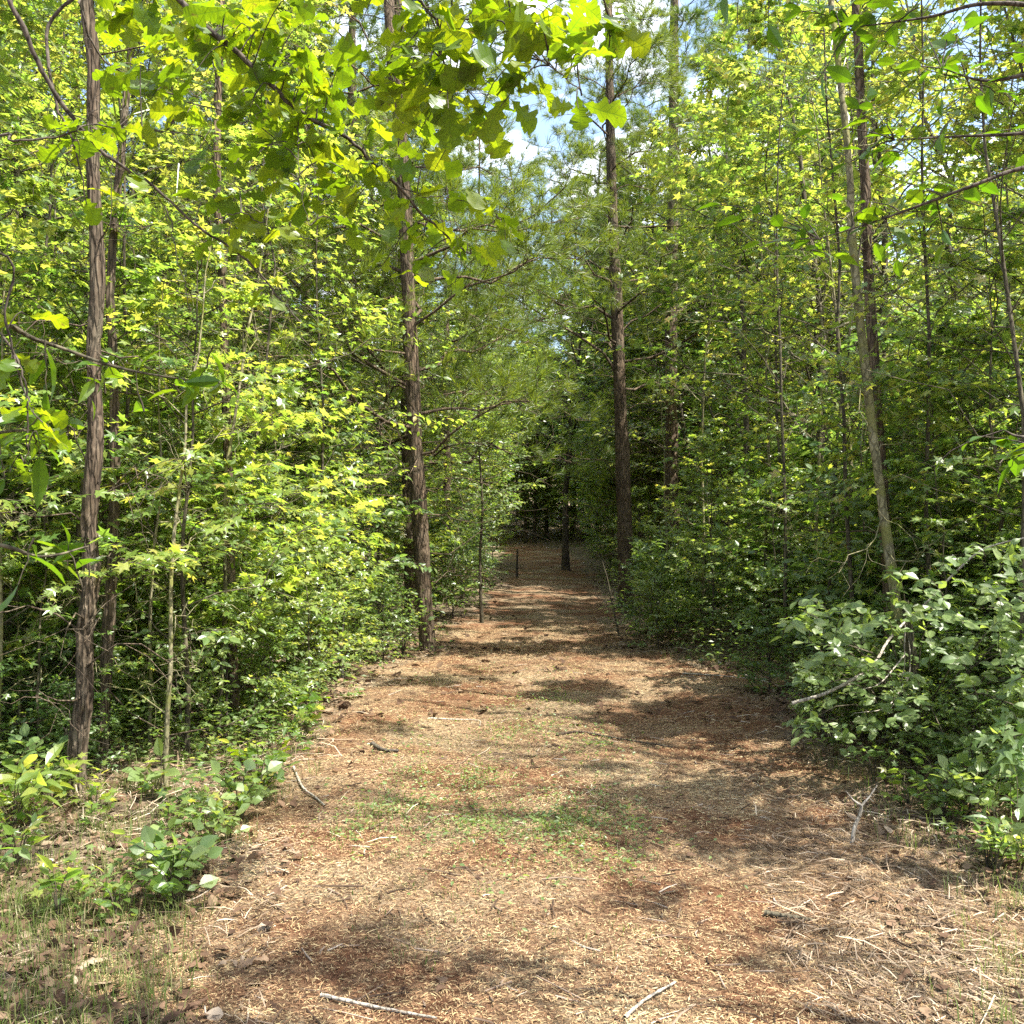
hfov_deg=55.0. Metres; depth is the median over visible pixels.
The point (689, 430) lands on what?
forest tree
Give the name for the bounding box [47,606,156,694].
leafy shrub
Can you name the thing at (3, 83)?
broadleaf tree
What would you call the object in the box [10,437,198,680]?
green sapling
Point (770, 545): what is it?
green sapling
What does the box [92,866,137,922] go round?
seedling
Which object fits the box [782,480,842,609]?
green sapling
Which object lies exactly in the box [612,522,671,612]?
green sapling
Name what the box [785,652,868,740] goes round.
leafy shrub
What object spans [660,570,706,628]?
leafy shrub
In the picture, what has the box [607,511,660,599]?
sweetgum sapling
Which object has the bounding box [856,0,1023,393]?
broadleaf tree
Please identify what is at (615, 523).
sweetgum sapling
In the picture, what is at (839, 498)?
broadleaf tree
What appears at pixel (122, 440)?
bare sapling
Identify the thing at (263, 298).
sweetgum sapling
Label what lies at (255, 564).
green sapling
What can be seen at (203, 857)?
seedling
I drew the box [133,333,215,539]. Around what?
bare sapling
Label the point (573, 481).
forest tree
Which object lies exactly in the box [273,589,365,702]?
leafy shrub
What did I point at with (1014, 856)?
seedling
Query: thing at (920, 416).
sweetgum sapling
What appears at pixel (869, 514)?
green sapling
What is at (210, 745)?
seedling
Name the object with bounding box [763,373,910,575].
sweetgum sapling
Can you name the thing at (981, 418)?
sweetgum sapling
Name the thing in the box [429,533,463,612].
sweetgum sapling
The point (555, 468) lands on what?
forest tree
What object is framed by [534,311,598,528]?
forest tree
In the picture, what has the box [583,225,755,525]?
forest tree
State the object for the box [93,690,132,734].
seedling
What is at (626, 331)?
forest tree
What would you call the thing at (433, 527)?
leafy shrub
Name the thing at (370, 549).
green sapling
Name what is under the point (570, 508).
leafy shrub
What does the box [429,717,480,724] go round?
fallen stick
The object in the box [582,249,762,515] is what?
forest tree
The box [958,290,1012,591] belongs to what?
bare sapling
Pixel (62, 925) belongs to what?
grass
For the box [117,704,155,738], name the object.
seedling
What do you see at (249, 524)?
sweetgum sapling
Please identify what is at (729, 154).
broadleaf tree
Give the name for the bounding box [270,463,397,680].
sweetgum sapling
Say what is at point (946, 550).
sweetgum sapling
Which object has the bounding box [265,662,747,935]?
weeds
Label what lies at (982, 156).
forest tree
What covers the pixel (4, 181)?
broadleaf tree
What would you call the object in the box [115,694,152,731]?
seedling
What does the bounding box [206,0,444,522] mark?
pine tree
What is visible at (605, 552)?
sweetgum sapling
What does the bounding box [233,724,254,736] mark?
seedling
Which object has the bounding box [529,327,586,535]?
broadleaf tree
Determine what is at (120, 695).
leafy shrub
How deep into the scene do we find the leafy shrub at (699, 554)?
15.05 m
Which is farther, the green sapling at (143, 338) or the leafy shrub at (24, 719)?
the green sapling at (143, 338)
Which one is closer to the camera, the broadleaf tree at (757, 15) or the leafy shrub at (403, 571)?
the broadleaf tree at (757, 15)
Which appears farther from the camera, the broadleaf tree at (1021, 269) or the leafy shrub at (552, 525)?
the leafy shrub at (552, 525)
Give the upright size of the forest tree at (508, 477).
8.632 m
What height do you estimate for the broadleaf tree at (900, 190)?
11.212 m
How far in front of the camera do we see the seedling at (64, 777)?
5.51 m
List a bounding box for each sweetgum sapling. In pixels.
[0,170,218,684]
[0,195,307,644]
[0,259,192,707]
[0,303,161,672]
[0,451,164,764]
[15,215,387,754]
[22,320,297,702]
[30,370,221,662]
[34,321,276,583]
[103,371,332,720]
[116,473,315,736]
[121,494,222,650]
[148,294,383,674]
[157,434,333,693]
[158,360,342,589]
[204,381,349,540]
[241,353,389,591]
[242,380,386,647]
[253,492,380,703]
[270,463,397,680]
[360,413,480,573]
[369,498,453,597]
[381,481,453,565]
[425,464,466,572]
[428,491,484,579]
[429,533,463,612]
[442,483,496,564]
[467,485,522,562]
[582,478,616,566]
[599,494,649,568]
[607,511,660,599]
[654,417,767,637]
[665,389,796,599]
[668,509,753,633]
[675,419,847,656]
[710,386,840,630]
[714,453,856,650]
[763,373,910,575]
[764,355,982,607]
[796,354,1021,691]
[800,298,1022,685]
[808,202,1023,707]
[817,390,998,588]
[848,436,1021,730]
[862,265,1023,599]
[864,318,1010,616]
[868,310,1023,608]
[869,321,1023,584]
[909,412,1013,568]
[943,472,996,673]
[951,448,1010,585]
[970,667,1023,840]
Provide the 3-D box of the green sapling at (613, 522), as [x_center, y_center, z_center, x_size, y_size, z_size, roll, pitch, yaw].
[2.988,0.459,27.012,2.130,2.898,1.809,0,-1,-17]
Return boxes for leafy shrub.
[0,585,154,755]
[0,662,31,750]
[0,674,140,774]
[2,567,158,728]
[5,626,25,705]
[10,620,74,690]
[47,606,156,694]
[48,645,153,767]
[51,579,195,701]
[114,612,242,751]
[115,576,254,731]
[154,572,286,693]
[159,578,312,742]
[203,557,360,707]
[227,613,322,731]
[246,560,326,646]
[267,570,377,681]
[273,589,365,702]
[287,576,394,678]
[288,559,385,649]
[323,557,366,621]
[340,574,433,661]
[344,568,417,637]
[358,586,443,653]
[366,530,442,593]
[367,517,480,615]
[430,532,492,618]
[431,525,503,606]
[465,538,499,582]
[517,494,561,527]
[519,498,553,538]
[537,484,581,534]
[557,506,600,539]
[575,512,616,558]
[602,569,709,648]
[611,538,701,636]
[618,550,710,646]
[631,545,724,619]
[635,526,689,587]
[639,529,691,579]
[653,521,732,590]
[656,528,731,616]
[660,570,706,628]
[687,567,752,641]
[691,552,756,627]
[700,526,809,629]
[706,523,758,584]
[712,552,836,656]
[718,533,812,628]
[718,603,811,692]
[723,547,798,651]
[758,519,848,640]
[769,537,1023,787]
[770,612,866,718]
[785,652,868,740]
[789,543,988,701]
[794,595,953,736]
[803,528,981,698]
[808,564,858,626]
[819,578,858,617]
[824,637,938,749]
[859,673,974,774]
[879,640,1020,753]
[911,593,1003,731]
[928,692,1003,789]
[937,543,1019,714]
[947,610,1010,702]
[957,562,1020,672]
[962,672,1023,796]
[974,641,1023,763]
[978,616,1020,748]
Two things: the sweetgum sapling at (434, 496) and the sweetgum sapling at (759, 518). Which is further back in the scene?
the sweetgum sapling at (434, 496)
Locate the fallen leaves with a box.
[0,565,1023,1023]
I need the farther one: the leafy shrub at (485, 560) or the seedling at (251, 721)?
the leafy shrub at (485, 560)
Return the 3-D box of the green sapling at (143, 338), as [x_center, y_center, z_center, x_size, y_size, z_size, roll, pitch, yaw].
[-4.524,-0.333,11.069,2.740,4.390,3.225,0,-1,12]
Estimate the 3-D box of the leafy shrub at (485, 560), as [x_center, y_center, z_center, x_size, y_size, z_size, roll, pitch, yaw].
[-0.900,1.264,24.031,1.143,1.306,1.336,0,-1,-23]
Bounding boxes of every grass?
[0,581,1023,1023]
[0,639,1023,1023]
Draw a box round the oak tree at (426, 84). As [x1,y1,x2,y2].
[0,0,665,495]
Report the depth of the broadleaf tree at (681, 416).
21.53 m
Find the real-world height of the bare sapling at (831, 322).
6.257 m
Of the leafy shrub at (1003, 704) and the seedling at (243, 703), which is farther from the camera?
the seedling at (243, 703)
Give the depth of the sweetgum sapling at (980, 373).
9.32 m
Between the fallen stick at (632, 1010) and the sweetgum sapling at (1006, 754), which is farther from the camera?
the sweetgum sapling at (1006, 754)
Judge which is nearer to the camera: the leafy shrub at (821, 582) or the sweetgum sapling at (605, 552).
the leafy shrub at (821, 582)
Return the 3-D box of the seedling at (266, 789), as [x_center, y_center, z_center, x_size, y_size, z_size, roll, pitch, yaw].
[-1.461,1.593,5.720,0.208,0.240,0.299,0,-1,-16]
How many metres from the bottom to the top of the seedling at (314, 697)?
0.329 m
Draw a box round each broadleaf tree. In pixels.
[0,0,155,521]
[0,0,180,613]
[0,0,227,514]
[0,0,232,637]
[0,0,235,692]
[0,0,305,713]
[0,2,104,589]
[0,30,148,390]
[0,74,103,515]
[0,176,16,294]
[1,117,121,459]
[12,170,108,359]
[18,0,295,457]
[68,238,190,485]
[76,0,399,564]
[106,0,385,574]
[109,0,380,668]
[138,12,451,691]
[201,64,471,658]
[254,110,483,569]
[258,116,472,586]
[269,168,494,623]
[315,295,453,553]
[362,297,488,565]
[372,311,472,498]
[425,324,512,508]
[439,322,531,539]
[472,334,540,507]
[504,343,578,542]
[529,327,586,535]
[563,332,615,546]
[564,346,646,503]
[579,104,795,590]
[581,306,688,557]
[595,56,822,588]
[602,67,851,501]
[620,0,896,665]
[628,180,801,569]
[634,0,989,620]
[644,0,922,647]
[658,0,995,485]
[678,212,847,488]
[686,0,1023,707]
[696,0,1023,513]
[705,101,926,518]
[720,3,1023,530]
[729,0,984,677]
[741,191,913,530]
[755,0,1023,711]
[758,154,976,520]
[780,0,1023,457]
[801,0,1023,748]
[816,0,1023,452]
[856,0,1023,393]
[865,0,1023,486]
[886,11,1023,504]
[886,165,1023,466]
[890,108,1023,319]
[899,226,1003,419]
[939,252,1023,469]
[958,101,1023,420]
[967,225,1023,370]
[998,41,1023,366]
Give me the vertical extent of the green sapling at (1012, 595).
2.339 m
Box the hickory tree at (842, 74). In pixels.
[693,0,1023,491]
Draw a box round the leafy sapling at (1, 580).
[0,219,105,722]
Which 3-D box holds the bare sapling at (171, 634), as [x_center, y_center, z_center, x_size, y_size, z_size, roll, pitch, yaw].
[-2.066,-0.026,6.168,0.986,3.616,1.099,0,-1,18]
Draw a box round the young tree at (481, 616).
[422,287,551,622]
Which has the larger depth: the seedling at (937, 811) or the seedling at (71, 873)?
the seedling at (937, 811)
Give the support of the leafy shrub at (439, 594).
on the ground at (526, 602)
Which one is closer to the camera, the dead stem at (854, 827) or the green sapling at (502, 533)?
the dead stem at (854, 827)
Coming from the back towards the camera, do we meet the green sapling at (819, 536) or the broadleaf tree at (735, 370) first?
the broadleaf tree at (735, 370)
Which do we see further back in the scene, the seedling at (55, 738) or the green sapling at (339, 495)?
the green sapling at (339, 495)
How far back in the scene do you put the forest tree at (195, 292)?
26.97 m
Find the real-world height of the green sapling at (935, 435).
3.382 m
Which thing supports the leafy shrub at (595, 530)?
on the ground at (526, 602)
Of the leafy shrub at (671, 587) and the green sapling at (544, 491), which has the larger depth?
the green sapling at (544, 491)
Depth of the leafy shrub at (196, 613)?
9.02 m
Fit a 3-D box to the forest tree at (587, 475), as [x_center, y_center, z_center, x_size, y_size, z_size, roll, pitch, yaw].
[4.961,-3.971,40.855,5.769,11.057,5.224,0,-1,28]
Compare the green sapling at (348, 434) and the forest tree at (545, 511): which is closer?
the green sapling at (348, 434)
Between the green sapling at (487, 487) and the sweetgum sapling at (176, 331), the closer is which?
the sweetgum sapling at (176, 331)
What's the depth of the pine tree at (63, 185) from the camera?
22.76 m
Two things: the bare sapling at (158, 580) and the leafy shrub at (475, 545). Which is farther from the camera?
the leafy shrub at (475, 545)
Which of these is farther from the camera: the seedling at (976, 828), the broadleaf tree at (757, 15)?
the broadleaf tree at (757, 15)
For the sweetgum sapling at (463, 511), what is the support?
on the ground at (526, 602)
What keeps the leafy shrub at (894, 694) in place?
on the ground at (526, 602)
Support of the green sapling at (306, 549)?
on the ground at (526, 602)
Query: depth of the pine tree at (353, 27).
15.98 m
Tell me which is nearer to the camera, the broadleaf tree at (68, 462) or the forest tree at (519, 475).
the broadleaf tree at (68, 462)
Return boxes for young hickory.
[0,324,239,610]
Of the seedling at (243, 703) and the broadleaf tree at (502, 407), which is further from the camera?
the broadleaf tree at (502, 407)
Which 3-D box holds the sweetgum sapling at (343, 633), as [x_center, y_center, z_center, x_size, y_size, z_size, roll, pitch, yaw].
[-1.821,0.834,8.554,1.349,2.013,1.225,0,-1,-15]
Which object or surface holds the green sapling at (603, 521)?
on the ground at (526, 602)
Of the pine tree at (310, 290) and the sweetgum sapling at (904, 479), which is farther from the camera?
the pine tree at (310, 290)
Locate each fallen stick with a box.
[292,766,325,805]
[320,993,436,1018]
[370,741,398,751]
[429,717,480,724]
[556,730,672,747]
[623,981,675,1018]
[682,672,747,678]
[702,648,795,690]
[764,910,812,920]
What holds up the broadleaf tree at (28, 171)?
on the ground at (526, 602)
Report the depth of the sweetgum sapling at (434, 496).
21.64 m
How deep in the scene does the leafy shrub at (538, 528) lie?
45.41 m
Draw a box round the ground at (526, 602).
[0,484,1023,1023]
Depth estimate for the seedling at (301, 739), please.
7.03 m
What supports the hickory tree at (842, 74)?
on the ground at (526, 602)
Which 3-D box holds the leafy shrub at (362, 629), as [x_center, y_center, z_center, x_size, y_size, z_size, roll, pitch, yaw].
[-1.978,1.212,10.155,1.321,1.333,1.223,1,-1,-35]
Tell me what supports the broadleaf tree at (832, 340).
on the ground at (526, 602)
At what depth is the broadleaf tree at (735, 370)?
18.15 m
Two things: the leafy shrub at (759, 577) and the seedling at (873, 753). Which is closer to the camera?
the seedling at (873, 753)
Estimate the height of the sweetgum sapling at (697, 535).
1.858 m
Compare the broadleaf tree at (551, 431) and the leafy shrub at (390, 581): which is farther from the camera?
the broadleaf tree at (551, 431)
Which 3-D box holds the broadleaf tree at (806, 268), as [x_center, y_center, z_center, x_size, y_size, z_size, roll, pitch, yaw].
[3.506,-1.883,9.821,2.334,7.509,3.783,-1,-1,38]
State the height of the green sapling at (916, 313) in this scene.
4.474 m
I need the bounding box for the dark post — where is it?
[516,550,518,577]
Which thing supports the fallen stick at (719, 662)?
on the ground at (526, 602)
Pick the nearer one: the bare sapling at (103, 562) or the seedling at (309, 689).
the bare sapling at (103, 562)
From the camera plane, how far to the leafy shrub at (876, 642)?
6.97 m
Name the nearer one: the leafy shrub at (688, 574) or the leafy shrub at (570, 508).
the leafy shrub at (688, 574)
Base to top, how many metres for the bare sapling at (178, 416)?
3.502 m
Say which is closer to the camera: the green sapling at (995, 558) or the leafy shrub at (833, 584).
the green sapling at (995, 558)
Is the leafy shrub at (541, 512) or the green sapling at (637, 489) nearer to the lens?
the green sapling at (637, 489)
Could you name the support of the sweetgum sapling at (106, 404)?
on the ground at (526, 602)
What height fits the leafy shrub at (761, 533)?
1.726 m
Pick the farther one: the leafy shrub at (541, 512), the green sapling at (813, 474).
the leafy shrub at (541, 512)
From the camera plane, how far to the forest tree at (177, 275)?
26.96 m
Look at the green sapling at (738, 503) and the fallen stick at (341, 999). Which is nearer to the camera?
the fallen stick at (341, 999)
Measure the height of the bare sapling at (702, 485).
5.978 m
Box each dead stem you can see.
[335,588,344,677]
[602,561,619,636]
[846,785,877,843]
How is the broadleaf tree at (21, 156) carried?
on the ground at (526, 602)
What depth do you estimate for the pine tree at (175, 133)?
31.60 m
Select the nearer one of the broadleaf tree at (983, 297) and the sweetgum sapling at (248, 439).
the sweetgum sapling at (248, 439)
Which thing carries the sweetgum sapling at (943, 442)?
on the ground at (526, 602)
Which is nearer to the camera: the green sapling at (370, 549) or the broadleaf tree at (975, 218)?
the broadleaf tree at (975, 218)
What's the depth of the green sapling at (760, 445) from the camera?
15.07 m
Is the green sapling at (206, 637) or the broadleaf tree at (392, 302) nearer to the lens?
the green sapling at (206, 637)
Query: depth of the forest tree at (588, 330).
44.35 m
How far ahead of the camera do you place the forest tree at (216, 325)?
30.49 m
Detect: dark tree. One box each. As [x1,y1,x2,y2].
[499,260,656,570]
[670,0,1023,688]
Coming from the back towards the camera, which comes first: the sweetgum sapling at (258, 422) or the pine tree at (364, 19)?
the pine tree at (364, 19)
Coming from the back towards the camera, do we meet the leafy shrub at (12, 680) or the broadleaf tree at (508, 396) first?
the broadleaf tree at (508, 396)
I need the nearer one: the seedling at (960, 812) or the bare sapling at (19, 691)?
the seedling at (960, 812)
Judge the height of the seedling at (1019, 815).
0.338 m
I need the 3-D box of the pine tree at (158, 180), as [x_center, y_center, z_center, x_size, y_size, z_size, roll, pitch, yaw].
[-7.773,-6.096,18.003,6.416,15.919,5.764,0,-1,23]
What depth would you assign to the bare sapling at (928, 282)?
13.83 m
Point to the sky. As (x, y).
(542, 127)
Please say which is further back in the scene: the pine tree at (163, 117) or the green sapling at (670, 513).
the pine tree at (163, 117)
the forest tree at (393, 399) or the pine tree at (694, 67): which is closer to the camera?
the pine tree at (694, 67)
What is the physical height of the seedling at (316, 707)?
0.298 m
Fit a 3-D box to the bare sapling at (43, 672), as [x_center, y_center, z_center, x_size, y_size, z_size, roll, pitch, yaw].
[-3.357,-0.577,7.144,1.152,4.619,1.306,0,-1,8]
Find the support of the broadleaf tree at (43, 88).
on the ground at (526, 602)
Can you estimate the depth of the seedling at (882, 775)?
5.53 m
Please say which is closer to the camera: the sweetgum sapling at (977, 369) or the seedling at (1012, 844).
the seedling at (1012, 844)
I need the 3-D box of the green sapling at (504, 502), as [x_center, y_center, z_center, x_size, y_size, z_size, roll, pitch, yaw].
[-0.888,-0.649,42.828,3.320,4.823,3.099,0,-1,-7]
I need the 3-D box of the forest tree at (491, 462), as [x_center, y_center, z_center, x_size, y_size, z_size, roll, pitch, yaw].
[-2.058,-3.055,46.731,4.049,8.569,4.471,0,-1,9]
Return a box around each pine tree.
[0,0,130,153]
[0,38,72,303]
[1,0,212,409]
[4,12,104,207]
[19,1,320,515]
[100,0,390,525]
[106,104,165,203]
[122,88,246,332]
[122,129,215,368]
[145,0,482,611]
[152,0,647,651]
[194,85,386,455]
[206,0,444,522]
[230,0,629,626]
[376,129,548,574]
[420,140,554,365]
[430,0,879,612]
[454,188,553,535]
[491,214,560,516]
[502,137,628,521]
[519,178,605,529]
[521,0,788,594]
[541,205,634,479]
[559,136,666,520]
[632,0,845,528]
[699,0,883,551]
[741,0,903,514]
[959,156,1020,313]
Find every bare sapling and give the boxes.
[0,99,136,734]
[0,253,75,730]
[1,426,65,746]
[53,357,157,715]
[67,270,220,742]
[73,233,272,785]
[74,295,156,634]
[114,286,207,678]
[127,328,204,683]
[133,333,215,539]
[147,424,209,681]
[153,149,331,732]
[199,170,283,529]
[212,296,327,667]
[428,446,447,505]
[627,356,692,588]
[645,196,757,635]
[699,191,820,641]
[744,58,950,613]
[760,137,886,651]
[891,195,959,469]
[909,255,1020,421]
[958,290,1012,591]
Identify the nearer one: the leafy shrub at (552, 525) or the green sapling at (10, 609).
the green sapling at (10, 609)
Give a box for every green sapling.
[0,189,288,703]
[0,218,277,703]
[0,254,80,634]
[0,294,160,685]
[0,484,118,730]
[2,533,28,678]
[5,305,196,631]
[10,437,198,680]
[11,294,257,567]
[35,313,280,540]
[46,298,349,692]
[69,428,238,677]
[170,310,372,640]
[210,476,295,626]
[212,496,295,673]
[266,360,436,652]
[293,377,396,571]
[301,433,438,626]
[302,485,400,607]
[429,455,505,561]
[433,503,489,596]
[435,449,509,557]
[451,501,512,578]
[461,437,508,537]
[469,485,513,568]
[476,450,530,541]
[492,436,540,537]
[522,438,563,524]
[526,433,581,539]
[547,439,602,544]
[574,446,632,546]
[585,462,653,550]
[588,476,655,574]
[601,485,664,582]
[611,501,697,629]
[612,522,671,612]
[639,420,765,599]
[643,438,782,643]
[696,375,829,592]
[710,324,995,655]
[715,478,777,563]
[727,493,810,632]
[735,434,815,600]
[759,434,862,588]
[764,433,935,637]
[765,308,1020,632]
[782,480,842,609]
[792,441,995,651]
[793,411,969,601]
[807,302,994,621]
[828,292,1023,687]
[853,314,1023,698]
[861,401,991,530]
[864,421,1003,671]
[895,374,1010,551]
[901,407,1020,628]
[912,288,1023,613]
[934,422,1014,557]
[947,317,1023,560]
[948,476,1021,670]
[980,442,1021,635]
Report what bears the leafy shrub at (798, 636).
on the ground at (526, 602)
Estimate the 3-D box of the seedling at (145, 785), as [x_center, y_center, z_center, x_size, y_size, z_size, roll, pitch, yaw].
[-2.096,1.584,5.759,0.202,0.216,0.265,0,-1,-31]
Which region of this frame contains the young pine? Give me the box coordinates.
[43,0,366,721]
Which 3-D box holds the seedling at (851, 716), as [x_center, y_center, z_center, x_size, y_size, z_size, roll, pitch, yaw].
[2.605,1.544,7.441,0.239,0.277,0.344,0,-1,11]
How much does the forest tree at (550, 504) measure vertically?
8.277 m
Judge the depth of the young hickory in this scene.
2.33 m
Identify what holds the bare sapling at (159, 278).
on the ground at (526, 602)
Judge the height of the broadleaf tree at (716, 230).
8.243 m
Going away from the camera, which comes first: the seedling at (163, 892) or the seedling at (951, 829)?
the seedling at (163, 892)
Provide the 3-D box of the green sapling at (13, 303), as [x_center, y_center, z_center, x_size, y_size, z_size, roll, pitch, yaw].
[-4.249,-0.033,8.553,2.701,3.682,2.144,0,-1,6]
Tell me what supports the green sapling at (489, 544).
on the ground at (526, 602)
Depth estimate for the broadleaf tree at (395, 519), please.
14.39 m
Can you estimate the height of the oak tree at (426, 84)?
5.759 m
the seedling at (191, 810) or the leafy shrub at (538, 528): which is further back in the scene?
the leafy shrub at (538, 528)
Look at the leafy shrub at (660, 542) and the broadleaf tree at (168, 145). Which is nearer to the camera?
the broadleaf tree at (168, 145)
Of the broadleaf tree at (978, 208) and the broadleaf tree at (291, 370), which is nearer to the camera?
the broadleaf tree at (291, 370)
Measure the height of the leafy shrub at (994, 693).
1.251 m
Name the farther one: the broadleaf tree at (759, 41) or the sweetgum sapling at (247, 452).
the broadleaf tree at (759, 41)
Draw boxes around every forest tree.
[117,123,284,454]
[132,143,299,471]
[135,124,333,480]
[157,174,340,529]
[319,311,399,488]
[337,202,473,543]
[382,299,516,540]
[400,326,527,533]
[429,337,526,540]
[434,396,507,516]
[489,368,576,542]
[495,354,568,527]
[495,396,559,526]
[496,330,582,538]
[501,410,544,518]
[521,361,599,530]
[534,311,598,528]
[540,249,629,514]
[541,129,753,520]
[545,298,705,578]
[546,363,603,535]
[553,307,688,564]
[554,222,655,433]
[555,304,616,549]
[556,296,633,523]
[562,350,655,524]
[562,385,611,500]
[567,91,789,555]
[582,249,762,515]
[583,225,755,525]
[585,235,766,579]
[599,186,802,566]
[644,241,815,544]
[753,104,920,513]
[888,162,989,471]
[917,90,1023,403]
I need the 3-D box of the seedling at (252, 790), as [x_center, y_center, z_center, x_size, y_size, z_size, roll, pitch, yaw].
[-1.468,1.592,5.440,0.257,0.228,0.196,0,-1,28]
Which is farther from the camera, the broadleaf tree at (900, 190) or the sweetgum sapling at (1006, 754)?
the broadleaf tree at (900, 190)
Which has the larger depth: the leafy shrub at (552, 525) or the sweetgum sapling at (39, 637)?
the leafy shrub at (552, 525)
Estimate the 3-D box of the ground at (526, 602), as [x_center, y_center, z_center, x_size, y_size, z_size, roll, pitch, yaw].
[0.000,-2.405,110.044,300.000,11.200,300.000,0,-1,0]
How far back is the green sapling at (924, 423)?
9.96 m
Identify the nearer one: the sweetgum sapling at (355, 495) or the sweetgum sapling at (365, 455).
the sweetgum sapling at (355, 495)
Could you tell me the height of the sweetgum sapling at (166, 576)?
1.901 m
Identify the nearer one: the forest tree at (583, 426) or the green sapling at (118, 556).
the green sapling at (118, 556)
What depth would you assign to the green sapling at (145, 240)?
7.34 m
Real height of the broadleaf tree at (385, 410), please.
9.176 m
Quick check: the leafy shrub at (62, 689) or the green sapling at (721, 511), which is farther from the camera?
the green sapling at (721, 511)
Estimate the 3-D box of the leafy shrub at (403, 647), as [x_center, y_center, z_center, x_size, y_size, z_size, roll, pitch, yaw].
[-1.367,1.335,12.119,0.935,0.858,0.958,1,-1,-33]
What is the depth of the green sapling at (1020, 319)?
9.54 m
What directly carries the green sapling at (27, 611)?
on the ground at (526, 602)
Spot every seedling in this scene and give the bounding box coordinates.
[0,742,76,826]
[0,779,46,809]
[0,805,25,837]
[0,806,52,866]
[0,845,16,870]
[1,722,68,778]
[4,701,17,729]
[4,752,93,802]
[11,795,44,823]
[22,755,68,779]
[25,849,97,903]
[29,714,96,744]
[30,853,82,918]
[53,759,120,811]
[80,794,116,828]
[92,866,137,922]
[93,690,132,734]
[111,815,184,867]
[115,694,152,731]
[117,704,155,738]
[121,737,180,789]
[124,825,218,902]
[128,849,190,911]
[136,763,173,801]
[146,819,222,880]
[153,833,218,887]
[155,795,195,829]
[175,807,232,830]
[180,840,229,877]
[191,735,220,760]
[198,798,250,840]
[204,759,282,820]
[204,786,250,827]
[218,739,271,773]
[226,781,256,814]
[227,739,309,782]
[228,705,278,742]
[228,752,299,802]
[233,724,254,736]
[240,696,251,713]
[246,724,300,753]
[247,768,277,794]
[263,679,308,717]
[265,706,293,728]
[281,714,306,740]
[282,692,330,724]
[286,679,322,703]
[288,702,333,738]
[288,730,313,747]
[302,687,326,709]
[832,707,841,722]
[840,695,861,733]
[846,742,913,782]
[876,759,928,804]
[907,766,1015,812]
[908,775,957,820]
[909,748,976,795]
[909,774,985,815]
[916,732,989,763]
[929,705,977,737]
[932,816,969,844]
[933,754,1012,815]
[945,799,988,830]
[963,806,1014,860]
[969,820,1023,867]
[977,816,1023,873]
[980,811,1004,835]
[994,763,1023,800]
[998,821,1023,869]
[1000,775,1022,820]
[1007,832,1023,863]
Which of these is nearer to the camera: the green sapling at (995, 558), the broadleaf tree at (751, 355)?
the green sapling at (995, 558)
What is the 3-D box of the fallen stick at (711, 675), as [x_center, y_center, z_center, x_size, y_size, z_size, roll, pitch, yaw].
[2.147,1.709,10.269,0.766,0.020,0.021,0,-1,29]
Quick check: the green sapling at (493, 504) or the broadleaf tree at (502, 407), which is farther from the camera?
the green sapling at (493, 504)
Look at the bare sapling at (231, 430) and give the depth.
7.58 m
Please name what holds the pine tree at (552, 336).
on the ground at (526, 602)
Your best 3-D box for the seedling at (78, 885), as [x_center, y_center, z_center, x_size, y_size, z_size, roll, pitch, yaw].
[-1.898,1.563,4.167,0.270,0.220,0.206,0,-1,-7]
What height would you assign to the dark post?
0.809 m
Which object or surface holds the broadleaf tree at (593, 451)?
on the ground at (526, 602)
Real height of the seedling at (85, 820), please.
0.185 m
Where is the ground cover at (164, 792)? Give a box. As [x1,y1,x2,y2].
[0,530,1019,924]
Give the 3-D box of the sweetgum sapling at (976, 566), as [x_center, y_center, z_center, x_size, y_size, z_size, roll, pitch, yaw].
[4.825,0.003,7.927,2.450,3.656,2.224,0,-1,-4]
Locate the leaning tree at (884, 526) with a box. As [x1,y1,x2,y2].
[648,0,1022,696]
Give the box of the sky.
[21,0,1023,464]
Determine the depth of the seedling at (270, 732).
6.91 m
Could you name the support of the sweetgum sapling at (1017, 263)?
on the ground at (526, 602)
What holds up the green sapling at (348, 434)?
on the ground at (526, 602)
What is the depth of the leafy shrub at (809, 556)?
12.42 m
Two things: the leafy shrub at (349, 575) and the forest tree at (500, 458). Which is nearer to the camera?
the leafy shrub at (349, 575)
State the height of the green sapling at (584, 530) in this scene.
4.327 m
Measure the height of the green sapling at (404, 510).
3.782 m
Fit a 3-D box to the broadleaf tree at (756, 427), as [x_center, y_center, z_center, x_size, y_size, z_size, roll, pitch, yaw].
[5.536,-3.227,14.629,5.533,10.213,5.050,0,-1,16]
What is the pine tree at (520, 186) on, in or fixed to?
on the ground at (526, 602)
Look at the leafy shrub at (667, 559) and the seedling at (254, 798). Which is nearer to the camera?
the seedling at (254, 798)
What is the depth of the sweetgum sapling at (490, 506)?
25.56 m
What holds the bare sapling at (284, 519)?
on the ground at (526, 602)
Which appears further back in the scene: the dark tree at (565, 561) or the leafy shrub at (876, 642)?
the dark tree at (565, 561)
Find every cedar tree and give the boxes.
[0,0,223,793]
[0,0,388,767]
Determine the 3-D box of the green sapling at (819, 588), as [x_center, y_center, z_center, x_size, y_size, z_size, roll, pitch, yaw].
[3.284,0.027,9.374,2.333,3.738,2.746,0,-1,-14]
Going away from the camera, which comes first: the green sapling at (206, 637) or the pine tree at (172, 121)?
the green sapling at (206, 637)
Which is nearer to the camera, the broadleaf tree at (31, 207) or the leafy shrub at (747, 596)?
the leafy shrub at (747, 596)
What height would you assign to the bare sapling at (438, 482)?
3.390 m

